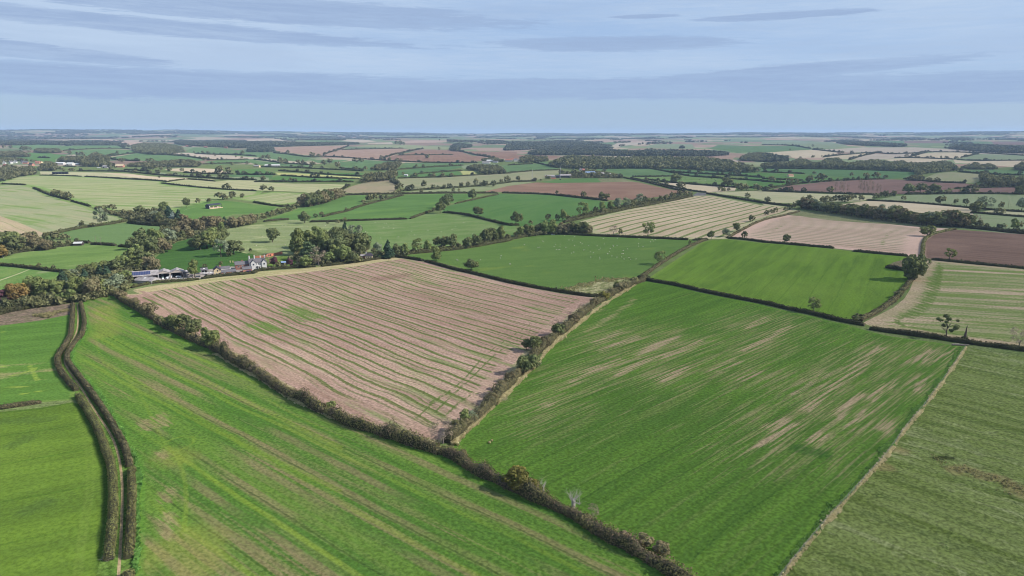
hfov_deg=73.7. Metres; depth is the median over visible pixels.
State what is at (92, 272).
undergrowth
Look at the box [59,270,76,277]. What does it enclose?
oak tree
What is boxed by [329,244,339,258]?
broadleaf tree
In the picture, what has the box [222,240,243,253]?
oak tree
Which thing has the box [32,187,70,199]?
hedge
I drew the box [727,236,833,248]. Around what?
hedge
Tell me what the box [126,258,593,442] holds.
field
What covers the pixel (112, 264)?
oak tree
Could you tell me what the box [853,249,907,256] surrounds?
hedge
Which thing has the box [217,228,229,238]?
oak tree
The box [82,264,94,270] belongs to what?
oak tree
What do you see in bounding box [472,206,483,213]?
oak tree
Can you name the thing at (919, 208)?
field
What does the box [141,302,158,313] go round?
bush
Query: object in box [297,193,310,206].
bush
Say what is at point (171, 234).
willow tree
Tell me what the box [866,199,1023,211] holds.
hedge
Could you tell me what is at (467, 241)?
oak tree
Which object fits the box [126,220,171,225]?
hedge
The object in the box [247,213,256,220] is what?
bush
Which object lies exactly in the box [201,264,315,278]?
hedge
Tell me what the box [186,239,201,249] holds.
oak tree
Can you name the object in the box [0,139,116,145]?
woodland
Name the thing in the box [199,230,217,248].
broadleaf tree
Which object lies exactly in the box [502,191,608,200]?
hedge
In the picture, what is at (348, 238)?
oak tree
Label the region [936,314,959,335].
broadleaf tree
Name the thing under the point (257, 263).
house
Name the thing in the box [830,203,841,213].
oak tree
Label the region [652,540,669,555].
bush
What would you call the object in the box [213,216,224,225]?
bush
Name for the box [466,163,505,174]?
woodland
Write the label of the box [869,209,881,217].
oak tree
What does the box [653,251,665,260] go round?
broadleaf tree
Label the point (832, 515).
dry grass
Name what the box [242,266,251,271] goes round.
garage
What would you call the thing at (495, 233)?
oak tree
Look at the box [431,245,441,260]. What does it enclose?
broadleaf tree
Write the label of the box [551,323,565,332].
oak tree
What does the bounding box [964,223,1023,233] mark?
hedge
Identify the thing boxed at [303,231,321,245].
broadleaf tree
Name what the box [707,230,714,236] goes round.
oak tree
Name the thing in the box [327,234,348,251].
oak tree
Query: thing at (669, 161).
woodland
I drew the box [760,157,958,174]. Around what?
woodland
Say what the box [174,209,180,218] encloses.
conifer tree
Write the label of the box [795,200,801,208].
oak tree
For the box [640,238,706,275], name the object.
hedge
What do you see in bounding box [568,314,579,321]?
bush
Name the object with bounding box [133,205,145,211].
oak tree
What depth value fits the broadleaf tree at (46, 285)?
415.51 m
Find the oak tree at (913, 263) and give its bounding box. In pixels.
[901,254,931,279]
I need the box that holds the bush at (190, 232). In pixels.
[180,225,193,236]
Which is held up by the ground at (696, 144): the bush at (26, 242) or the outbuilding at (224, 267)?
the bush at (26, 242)
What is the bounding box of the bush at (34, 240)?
[28,236,42,247]
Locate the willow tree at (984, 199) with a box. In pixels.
[976,196,996,209]
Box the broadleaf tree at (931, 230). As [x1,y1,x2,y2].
[919,225,936,234]
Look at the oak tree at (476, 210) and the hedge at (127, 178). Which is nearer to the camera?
the oak tree at (476, 210)
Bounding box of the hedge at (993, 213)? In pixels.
[970,211,1023,216]
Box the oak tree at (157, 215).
[153,211,163,220]
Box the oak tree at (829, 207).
[825,202,837,213]
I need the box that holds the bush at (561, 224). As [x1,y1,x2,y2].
[557,222,566,232]
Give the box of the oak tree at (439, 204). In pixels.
[435,201,445,210]
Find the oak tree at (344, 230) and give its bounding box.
[331,227,348,234]
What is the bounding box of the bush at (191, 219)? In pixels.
[188,218,197,228]
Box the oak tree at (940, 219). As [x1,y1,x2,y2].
[927,211,946,225]
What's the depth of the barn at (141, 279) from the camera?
460.52 m
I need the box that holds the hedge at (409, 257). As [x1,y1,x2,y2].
[395,254,423,261]
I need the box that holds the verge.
[61,303,136,575]
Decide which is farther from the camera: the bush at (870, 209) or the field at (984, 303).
the bush at (870, 209)
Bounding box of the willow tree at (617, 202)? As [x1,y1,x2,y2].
[614,198,620,206]
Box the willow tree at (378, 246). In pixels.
[373,242,381,250]
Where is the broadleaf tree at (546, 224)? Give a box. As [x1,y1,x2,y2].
[539,220,551,231]
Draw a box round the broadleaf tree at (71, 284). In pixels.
[66,276,81,292]
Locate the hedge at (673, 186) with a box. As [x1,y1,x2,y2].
[630,177,707,192]
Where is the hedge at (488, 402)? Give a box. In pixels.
[442,274,646,443]
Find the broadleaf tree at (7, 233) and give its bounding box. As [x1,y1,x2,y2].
[0,231,20,244]
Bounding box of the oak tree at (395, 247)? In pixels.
[392,243,400,252]
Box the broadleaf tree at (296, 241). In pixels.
[289,228,306,251]
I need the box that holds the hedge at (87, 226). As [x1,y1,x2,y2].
[46,218,127,234]
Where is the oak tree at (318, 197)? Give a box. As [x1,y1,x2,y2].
[309,192,321,205]
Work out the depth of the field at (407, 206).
959.96 m
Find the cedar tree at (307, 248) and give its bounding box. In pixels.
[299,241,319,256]
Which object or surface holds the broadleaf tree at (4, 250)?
on the field at (69, 257)
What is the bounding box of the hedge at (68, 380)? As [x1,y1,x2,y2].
[54,302,78,390]
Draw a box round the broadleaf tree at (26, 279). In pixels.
[22,276,32,283]
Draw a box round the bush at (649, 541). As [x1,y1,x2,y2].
[638,532,654,546]
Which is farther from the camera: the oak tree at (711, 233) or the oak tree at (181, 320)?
the oak tree at (711, 233)
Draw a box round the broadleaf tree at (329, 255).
[324,252,336,260]
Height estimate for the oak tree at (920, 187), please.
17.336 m
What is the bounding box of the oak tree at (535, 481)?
[524,478,540,488]
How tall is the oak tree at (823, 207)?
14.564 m
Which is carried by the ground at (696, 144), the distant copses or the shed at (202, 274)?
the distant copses
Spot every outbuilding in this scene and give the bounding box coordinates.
[219,265,229,268]
[221,269,235,273]
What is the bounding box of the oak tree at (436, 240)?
[432,236,440,244]
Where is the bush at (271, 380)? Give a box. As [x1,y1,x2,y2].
[268,376,279,384]
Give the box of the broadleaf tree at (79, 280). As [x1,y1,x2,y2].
[72,276,89,292]
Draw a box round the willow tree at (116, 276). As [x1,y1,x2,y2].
[109,273,123,283]
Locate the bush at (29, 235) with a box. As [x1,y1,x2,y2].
[22,232,36,241]
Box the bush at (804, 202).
[800,198,814,207]
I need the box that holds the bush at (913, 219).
[910,213,920,223]
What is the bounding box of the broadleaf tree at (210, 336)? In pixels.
[200,330,219,345]
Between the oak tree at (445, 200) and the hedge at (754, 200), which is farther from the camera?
the hedge at (754, 200)
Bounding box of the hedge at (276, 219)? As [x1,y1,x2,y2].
[263,218,288,221]
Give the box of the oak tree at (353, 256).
[345,251,358,260]
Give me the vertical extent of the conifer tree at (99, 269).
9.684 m
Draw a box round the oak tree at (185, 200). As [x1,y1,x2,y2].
[182,197,189,205]
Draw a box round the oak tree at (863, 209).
[857,203,872,217]
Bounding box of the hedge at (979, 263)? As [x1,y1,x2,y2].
[931,258,1023,268]
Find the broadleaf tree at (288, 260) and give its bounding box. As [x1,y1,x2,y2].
[286,258,292,264]
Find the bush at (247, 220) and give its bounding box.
[241,215,251,224]
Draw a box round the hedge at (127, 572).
[121,568,135,575]
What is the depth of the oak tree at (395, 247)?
574.25 m
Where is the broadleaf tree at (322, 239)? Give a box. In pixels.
[316,231,328,251]
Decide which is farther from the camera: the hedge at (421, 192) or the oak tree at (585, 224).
the hedge at (421, 192)
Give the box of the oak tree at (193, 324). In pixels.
[185,318,201,334]
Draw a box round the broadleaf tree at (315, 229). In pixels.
[311,226,326,234]
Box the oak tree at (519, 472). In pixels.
[501,465,528,489]
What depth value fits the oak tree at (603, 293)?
426.01 m
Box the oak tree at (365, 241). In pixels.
[355,233,371,252]
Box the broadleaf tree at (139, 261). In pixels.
[135,259,142,265]
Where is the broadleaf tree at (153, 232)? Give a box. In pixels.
[145,228,164,238]
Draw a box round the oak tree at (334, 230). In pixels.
[325,226,342,237]
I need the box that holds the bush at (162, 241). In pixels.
[155,238,166,246]
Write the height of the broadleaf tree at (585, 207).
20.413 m
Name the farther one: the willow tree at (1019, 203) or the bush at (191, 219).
the willow tree at (1019, 203)
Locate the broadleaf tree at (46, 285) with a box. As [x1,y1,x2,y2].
[31,279,51,294]
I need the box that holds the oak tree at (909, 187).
[902,183,917,191]
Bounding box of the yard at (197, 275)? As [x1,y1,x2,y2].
[132,267,252,280]
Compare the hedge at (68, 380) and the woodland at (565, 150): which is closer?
the hedge at (68, 380)
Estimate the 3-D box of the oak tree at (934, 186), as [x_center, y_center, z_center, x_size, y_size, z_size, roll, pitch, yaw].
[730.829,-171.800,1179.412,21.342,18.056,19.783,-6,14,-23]
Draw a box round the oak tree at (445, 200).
[439,195,450,207]
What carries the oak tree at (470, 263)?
on the field at (546, 263)
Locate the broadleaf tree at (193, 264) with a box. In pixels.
[187,259,197,276]
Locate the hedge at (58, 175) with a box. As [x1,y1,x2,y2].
[39,174,81,176]
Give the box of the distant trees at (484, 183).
[2,141,1023,404]
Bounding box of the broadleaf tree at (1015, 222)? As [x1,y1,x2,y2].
[1010,218,1019,229]
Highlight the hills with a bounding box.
[0,130,1023,139]
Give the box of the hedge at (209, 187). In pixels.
[161,182,256,190]
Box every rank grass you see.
[70,319,143,573]
[773,346,964,575]
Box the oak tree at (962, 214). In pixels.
[945,209,968,222]
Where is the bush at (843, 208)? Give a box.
[839,203,852,214]
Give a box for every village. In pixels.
[0,157,36,163]
[481,157,503,161]
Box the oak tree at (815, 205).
[811,201,822,210]
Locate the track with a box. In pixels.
[64,304,123,575]
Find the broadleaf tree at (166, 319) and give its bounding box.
[161,314,176,325]
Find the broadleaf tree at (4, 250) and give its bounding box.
[0,244,8,257]
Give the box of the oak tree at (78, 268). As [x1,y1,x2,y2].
[74,266,85,273]
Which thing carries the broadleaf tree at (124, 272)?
on the ground at (696, 144)
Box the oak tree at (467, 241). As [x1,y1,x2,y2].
[462,237,472,245]
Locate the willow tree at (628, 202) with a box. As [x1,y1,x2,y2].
[623,197,630,204]
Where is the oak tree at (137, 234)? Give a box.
[131,227,147,241]
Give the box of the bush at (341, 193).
[338,188,343,195]
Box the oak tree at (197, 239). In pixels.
[191,234,208,249]
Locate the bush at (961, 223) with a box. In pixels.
[954,215,970,227]
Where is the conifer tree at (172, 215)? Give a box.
[168,212,174,218]
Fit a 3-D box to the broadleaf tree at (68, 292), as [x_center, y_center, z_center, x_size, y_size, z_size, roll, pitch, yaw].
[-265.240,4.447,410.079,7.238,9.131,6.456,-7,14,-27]
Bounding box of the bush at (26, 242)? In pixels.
[16,235,30,245]
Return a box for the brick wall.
[266,251,282,256]
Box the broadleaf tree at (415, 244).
[411,238,421,250]
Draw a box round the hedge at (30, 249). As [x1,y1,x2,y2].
[0,245,55,256]
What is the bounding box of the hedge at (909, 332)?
[869,325,1023,351]
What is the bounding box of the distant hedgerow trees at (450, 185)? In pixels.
[38,143,1023,193]
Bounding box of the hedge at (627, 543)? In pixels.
[439,443,697,575]
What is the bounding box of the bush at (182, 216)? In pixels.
[179,214,188,220]
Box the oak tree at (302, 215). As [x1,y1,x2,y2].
[297,211,310,222]
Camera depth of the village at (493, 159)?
2425.21 m
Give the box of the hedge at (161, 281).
[130,277,199,287]
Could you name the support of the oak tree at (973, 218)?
on the field at (993, 220)
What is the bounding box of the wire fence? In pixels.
[781,360,955,574]
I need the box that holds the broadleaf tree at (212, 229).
[207,227,220,246]
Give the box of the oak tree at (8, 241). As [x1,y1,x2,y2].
[4,235,26,248]
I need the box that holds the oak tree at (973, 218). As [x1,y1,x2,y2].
[967,213,977,223]
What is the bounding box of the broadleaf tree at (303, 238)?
[299,230,313,242]
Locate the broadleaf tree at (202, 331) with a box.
[200,327,207,335]
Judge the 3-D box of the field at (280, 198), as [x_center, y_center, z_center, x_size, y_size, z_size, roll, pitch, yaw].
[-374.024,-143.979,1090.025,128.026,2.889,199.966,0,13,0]
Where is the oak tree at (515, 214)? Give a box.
[510,211,523,221]
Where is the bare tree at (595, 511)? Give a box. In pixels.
[588,503,598,518]
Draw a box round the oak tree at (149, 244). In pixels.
[137,236,158,250]
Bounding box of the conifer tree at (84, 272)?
[79,268,87,276]
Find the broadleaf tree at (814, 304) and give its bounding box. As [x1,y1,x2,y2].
[807,297,821,309]
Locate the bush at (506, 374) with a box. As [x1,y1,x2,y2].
[504,372,515,379]
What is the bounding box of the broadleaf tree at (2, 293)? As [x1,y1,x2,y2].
[0,289,11,299]
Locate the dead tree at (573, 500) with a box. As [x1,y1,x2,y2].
[565,486,583,508]
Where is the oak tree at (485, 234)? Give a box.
[480,228,492,239]
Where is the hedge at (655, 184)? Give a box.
[623,177,685,190]
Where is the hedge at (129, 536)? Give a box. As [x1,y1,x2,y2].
[122,465,136,559]
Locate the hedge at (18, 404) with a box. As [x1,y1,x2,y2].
[0,400,40,409]
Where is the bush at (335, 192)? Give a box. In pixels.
[327,189,337,199]
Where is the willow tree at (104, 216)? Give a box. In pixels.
[92,207,108,222]
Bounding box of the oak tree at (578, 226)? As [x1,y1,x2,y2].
[572,223,582,232]
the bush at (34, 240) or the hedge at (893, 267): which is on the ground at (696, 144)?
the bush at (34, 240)
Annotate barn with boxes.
[52,172,68,173]
[126,269,158,282]
[133,276,161,283]
[157,267,183,278]
[205,203,222,208]
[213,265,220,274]
[559,174,571,177]
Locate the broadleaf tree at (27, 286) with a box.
[14,283,35,294]
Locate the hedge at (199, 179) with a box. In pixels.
[186,178,213,180]
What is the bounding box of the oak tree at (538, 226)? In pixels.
[534,223,543,230]
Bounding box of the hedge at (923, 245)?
[920,228,956,254]
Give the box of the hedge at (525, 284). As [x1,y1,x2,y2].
[424,260,598,296]
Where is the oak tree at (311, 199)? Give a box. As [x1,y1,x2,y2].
[301,193,315,206]
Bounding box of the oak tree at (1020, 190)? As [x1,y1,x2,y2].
[1014,185,1023,194]
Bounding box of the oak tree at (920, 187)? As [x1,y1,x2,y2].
[915,183,927,191]
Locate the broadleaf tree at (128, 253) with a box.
[123,248,135,258]
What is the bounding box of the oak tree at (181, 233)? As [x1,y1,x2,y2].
[176,230,186,237]
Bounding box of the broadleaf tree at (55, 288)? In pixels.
[47,279,62,295]
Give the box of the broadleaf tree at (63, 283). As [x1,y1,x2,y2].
[51,281,67,289]
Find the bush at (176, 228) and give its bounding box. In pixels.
[170,226,180,231]
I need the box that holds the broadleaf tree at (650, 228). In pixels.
[642,221,654,235]
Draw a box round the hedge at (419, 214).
[409,210,431,218]
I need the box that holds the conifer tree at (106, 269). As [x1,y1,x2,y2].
[102,265,111,274]
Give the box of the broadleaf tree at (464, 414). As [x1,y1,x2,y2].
[459,408,470,419]
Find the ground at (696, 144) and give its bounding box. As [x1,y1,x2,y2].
[0,138,1023,558]
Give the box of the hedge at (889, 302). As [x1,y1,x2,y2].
[857,278,913,320]
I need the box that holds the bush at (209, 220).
[203,216,216,225]
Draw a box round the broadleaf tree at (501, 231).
[496,225,505,237]
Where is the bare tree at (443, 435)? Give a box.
[428,418,453,443]
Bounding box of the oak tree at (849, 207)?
[844,203,857,215]
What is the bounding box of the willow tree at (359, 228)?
[347,224,362,233]
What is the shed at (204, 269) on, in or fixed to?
on the yard at (197, 275)
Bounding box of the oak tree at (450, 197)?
[444,193,453,201]
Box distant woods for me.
[0,129,1023,139]
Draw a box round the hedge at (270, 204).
[253,200,289,206]
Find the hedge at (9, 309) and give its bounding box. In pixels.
[0,296,72,314]
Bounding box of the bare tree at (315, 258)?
[309,246,325,265]
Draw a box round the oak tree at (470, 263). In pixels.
[463,259,478,269]
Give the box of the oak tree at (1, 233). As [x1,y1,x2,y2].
[0,231,12,240]
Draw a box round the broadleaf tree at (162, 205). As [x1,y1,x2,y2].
[158,201,167,209]
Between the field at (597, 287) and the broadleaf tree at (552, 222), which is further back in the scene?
the broadleaf tree at (552, 222)
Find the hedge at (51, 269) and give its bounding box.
[0,263,66,271]
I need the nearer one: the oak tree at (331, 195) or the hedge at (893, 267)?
the hedge at (893, 267)
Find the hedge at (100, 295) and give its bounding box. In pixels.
[89,290,107,299]
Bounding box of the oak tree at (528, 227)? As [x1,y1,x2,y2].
[523,224,533,232]
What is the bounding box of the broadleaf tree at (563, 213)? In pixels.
[560,209,566,220]
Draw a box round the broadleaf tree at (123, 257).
[120,255,128,264]
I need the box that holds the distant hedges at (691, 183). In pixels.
[508,161,764,187]
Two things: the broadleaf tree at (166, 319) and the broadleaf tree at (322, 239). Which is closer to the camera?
the broadleaf tree at (166, 319)
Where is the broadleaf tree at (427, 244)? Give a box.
[423,240,431,249]
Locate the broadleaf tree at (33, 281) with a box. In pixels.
[27,276,45,294]
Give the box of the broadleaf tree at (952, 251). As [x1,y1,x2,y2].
[944,248,957,258]
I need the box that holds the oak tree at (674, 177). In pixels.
[670,173,681,180]
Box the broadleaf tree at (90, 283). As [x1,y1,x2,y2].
[81,276,101,293]
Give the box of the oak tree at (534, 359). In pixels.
[525,354,540,368]
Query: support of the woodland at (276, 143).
on the ground at (696, 144)
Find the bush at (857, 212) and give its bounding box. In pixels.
[855,207,864,217]
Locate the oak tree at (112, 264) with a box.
[107,259,124,269]
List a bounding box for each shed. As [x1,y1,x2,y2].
[73,242,83,245]
[199,271,213,276]
[200,267,207,271]
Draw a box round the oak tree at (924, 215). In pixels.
[917,212,933,225]
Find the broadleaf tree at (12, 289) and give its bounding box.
[3,283,29,298]
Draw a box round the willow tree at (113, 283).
[109,279,120,288]
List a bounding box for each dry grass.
[32,308,69,317]
[212,353,334,419]
[451,284,635,445]
[556,276,629,291]
[780,346,966,575]
[930,454,1023,495]
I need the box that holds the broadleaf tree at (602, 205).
[599,201,605,209]
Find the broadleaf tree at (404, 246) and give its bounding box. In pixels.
[401,243,409,252]
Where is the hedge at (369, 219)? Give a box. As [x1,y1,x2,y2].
[310,217,407,221]
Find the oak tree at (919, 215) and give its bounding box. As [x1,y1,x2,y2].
[914,213,928,224]
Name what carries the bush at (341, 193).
on the field at (341, 203)
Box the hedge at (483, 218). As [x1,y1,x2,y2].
[442,210,519,225]
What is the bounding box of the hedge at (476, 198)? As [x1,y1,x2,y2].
[454,193,498,203]
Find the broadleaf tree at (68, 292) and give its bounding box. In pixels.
[64,289,75,299]
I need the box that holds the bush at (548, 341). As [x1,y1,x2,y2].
[541,336,550,345]
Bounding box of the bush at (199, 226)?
[191,219,205,229]
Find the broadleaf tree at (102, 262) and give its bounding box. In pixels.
[99,260,106,267]
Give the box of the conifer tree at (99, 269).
[95,265,102,275]
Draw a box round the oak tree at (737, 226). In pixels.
[733,223,740,229]
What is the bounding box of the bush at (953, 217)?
[943,210,961,226]
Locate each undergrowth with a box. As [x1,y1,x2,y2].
[0,233,56,251]
[0,278,130,308]
[65,255,160,283]
[96,207,185,222]
[130,218,256,255]
[293,247,368,264]
[302,194,344,206]
[373,249,409,257]
[409,234,510,251]
[513,230,592,235]
[563,170,622,177]
[572,193,692,217]
[800,199,969,226]
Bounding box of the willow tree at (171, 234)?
[161,228,176,238]
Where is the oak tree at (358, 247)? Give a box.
[352,242,366,252]
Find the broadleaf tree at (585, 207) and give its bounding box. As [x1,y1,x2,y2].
[576,202,589,213]
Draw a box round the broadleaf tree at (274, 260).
[269,256,277,264]
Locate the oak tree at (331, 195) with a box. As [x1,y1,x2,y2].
[322,189,334,202]
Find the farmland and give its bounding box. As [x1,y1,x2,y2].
[0,139,1023,209]
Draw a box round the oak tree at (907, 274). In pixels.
[903,267,917,278]
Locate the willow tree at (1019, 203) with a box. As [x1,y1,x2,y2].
[1016,197,1023,209]
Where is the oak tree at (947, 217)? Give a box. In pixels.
[940,210,949,221]
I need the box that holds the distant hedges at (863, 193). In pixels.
[761,144,1023,194]
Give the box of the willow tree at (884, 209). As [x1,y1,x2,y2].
[877,204,896,219]
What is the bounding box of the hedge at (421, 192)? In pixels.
[345,191,497,194]
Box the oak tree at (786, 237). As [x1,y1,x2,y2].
[783,234,790,241]
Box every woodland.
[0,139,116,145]
[0,150,30,156]
[0,164,36,180]
[33,147,61,152]
[37,161,74,170]
[57,152,109,166]
[126,159,201,166]
[131,142,183,154]
[174,139,262,147]
[246,145,274,151]
[248,140,359,146]
[359,168,397,182]
[373,160,401,169]
[449,143,472,151]
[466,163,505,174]
[503,141,684,150]
[519,154,548,162]
[528,146,728,156]
[548,154,760,172]
[739,152,770,161]
[760,152,789,161]
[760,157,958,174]
[836,140,907,146]
[906,175,924,180]
[944,143,1023,152]
[961,162,997,169]
[978,171,1023,186]
[1013,161,1023,170]
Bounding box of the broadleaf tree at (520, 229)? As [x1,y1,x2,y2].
[516,226,524,233]
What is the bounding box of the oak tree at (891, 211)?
[886,205,902,221]
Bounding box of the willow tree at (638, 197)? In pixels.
[635,193,642,200]
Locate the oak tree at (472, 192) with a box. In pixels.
[467,189,476,198]
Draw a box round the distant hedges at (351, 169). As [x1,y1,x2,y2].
[254,145,511,190]
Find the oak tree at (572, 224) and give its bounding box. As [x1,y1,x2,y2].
[569,221,578,231]
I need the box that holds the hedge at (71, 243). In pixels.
[56,240,91,247]
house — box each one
[234,260,248,269]
[248,254,266,269]
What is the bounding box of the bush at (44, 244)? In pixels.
[40,240,52,249]
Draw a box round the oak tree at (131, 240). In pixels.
[125,237,139,246]
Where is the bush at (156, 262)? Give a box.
[147,258,160,269]
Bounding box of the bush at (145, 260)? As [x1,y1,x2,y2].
[141,256,154,265]
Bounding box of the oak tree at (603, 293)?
[598,291,609,298]
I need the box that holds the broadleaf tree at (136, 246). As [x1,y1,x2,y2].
[131,244,143,254]
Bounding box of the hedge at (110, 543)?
[75,392,118,561]
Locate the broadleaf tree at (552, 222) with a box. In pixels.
[547,219,557,233]
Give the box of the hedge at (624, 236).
[558,232,687,239]
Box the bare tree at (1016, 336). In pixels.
[1010,327,1023,345]
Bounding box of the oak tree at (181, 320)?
[170,314,191,328]
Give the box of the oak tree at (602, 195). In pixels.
[598,191,605,198]
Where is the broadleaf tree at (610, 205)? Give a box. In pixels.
[607,201,613,208]
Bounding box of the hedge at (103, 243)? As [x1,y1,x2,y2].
[90,242,116,245]
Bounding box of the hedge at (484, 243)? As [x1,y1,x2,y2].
[400,232,551,254]
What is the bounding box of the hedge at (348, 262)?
[320,256,394,266]
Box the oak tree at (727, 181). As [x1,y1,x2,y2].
[722,177,733,184]
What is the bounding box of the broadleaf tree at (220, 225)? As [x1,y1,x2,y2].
[218,222,224,228]
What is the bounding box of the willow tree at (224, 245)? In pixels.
[212,239,228,256]
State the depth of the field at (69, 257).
574.86 m
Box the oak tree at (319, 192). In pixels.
[314,189,323,204]
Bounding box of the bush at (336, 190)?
[334,188,339,199]
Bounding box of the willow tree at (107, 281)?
[101,279,112,288]
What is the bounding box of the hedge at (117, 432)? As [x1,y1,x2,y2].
[64,301,132,466]
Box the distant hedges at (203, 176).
[37,145,256,179]
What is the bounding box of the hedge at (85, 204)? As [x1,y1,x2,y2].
[71,200,90,206]
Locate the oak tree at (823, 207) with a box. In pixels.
[820,202,830,212]
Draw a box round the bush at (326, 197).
[318,191,329,202]
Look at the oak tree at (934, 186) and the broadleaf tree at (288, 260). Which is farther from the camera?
the oak tree at (934, 186)
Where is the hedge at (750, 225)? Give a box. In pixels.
[726,210,799,237]
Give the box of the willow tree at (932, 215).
[926,211,937,222]
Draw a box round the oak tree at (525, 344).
[521,338,529,349]
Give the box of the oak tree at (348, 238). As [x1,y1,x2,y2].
[342,232,353,247]
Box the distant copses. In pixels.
[56,137,1023,146]
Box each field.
[0,175,262,212]
[0,184,122,232]
[0,216,41,236]
[0,243,127,269]
[0,266,58,289]
[0,303,70,325]
[0,315,74,409]
[0,402,106,575]
[61,223,161,245]
[72,296,664,575]
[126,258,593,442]
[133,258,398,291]
[155,239,255,271]
[166,179,344,192]
[174,200,277,219]
[225,220,370,265]
[234,192,302,204]
[264,195,365,219]
[265,256,296,266]
[315,194,482,219]
[346,213,516,255]
[405,234,697,289]
[441,194,622,225]
[452,281,959,575]
[484,182,688,199]
[571,278,635,293]
[580,196,796,238]
[650,239,907,319]
[733,215,945,256]
[784,347,1023,575]
[790,211,940,227]
[843,201,973,214]
[863,260,1023,345]
[890,260,906,269]
[910,214,1023,233]
[925,230,1023,268]
[985,210,1023,214]
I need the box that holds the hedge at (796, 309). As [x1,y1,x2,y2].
[646,277,865,325]
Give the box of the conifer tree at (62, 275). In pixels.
[57,269,67,280]
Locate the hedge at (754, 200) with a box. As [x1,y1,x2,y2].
[706,192,789,205]
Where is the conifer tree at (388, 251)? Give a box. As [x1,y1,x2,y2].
[381,240,394,257]
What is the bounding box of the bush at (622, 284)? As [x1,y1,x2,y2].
[614,281,626,290]
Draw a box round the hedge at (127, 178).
[84,175,167,181]
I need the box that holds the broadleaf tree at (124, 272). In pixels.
[118,270,131,277]
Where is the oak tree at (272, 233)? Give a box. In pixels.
[266,228,280,241]
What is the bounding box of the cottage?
[365,252,372,258]
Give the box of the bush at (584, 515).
[580,514,592,518]
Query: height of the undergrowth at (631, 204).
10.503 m
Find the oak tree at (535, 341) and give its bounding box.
[528,335,541,347]
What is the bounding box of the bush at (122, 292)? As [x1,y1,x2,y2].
[115,290,127,297]
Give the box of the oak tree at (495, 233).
[489,227,498,237]
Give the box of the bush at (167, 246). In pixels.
[161,242,172,251]
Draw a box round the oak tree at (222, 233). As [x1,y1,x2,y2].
[215,230,224,245]
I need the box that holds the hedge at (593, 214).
[562,195,693,222]
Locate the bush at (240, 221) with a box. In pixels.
[237,217,243,224]
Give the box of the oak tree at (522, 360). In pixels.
[516,355,533,370]
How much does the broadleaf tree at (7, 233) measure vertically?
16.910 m
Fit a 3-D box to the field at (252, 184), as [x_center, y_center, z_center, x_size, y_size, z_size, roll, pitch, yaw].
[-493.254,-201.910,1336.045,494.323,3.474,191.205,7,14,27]
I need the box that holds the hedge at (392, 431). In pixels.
[109,289,443,455]
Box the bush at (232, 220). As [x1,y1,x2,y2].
[225,216,237,225]
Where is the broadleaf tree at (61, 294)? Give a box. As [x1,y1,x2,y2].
[54,292,64,298]
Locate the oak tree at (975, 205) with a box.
[969,201,984,211]
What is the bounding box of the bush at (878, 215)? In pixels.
[873,206,888,219]
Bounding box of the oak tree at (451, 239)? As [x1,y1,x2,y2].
[447,234,456,245]
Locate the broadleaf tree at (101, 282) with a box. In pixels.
[91,278,107,289]
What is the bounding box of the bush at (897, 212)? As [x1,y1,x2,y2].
[893,208,907,221]
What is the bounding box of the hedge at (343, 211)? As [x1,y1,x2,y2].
[321,194,403,216]
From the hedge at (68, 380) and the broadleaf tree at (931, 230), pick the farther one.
the broadleaf tree at (931, 230)
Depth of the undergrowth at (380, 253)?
570.73 m
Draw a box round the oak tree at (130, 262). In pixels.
[127,259,140,265]
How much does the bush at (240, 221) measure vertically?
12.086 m
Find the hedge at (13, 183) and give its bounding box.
[1,182,25,184]
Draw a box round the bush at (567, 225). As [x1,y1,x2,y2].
[563,223,571,232]
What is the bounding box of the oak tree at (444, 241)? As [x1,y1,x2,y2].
[440,236,447,245]
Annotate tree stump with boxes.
[961,325,968,338]
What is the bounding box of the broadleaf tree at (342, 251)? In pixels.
[335,244,350,260]
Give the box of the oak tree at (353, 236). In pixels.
[345,233,359,247]
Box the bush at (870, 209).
[865,206,877,218]
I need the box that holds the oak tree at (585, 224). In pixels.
[579,221,588,230]
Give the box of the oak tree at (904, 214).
[898,211,912,222]
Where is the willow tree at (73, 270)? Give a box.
[68,269,80,276]
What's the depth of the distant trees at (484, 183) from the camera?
1062.53 m
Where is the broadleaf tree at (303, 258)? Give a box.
[300,255,312,266]
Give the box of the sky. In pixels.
[0,0,1023,133]
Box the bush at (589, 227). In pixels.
[584,225,592,232]
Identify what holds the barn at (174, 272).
on the ground at (696, 144)
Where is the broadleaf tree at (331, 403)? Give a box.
[325,400,336,407]
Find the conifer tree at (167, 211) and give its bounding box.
[164,205,172,217]
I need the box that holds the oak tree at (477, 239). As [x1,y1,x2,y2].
[470,234,481,243]
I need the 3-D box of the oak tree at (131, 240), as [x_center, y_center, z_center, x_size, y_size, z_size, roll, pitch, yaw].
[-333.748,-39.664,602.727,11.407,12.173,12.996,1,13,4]
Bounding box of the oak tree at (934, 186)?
[928,183,941,191]
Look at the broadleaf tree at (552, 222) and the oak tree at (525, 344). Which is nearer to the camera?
the oak tree at (525, 344)
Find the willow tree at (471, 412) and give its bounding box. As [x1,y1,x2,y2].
[468,410,477,416]
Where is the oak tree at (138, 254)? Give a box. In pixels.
[133,249,150,259]
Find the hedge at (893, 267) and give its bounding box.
[885,264,902,270]
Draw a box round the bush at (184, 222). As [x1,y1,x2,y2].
[176,219,190,228]
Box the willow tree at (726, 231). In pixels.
[722,228,729,234]

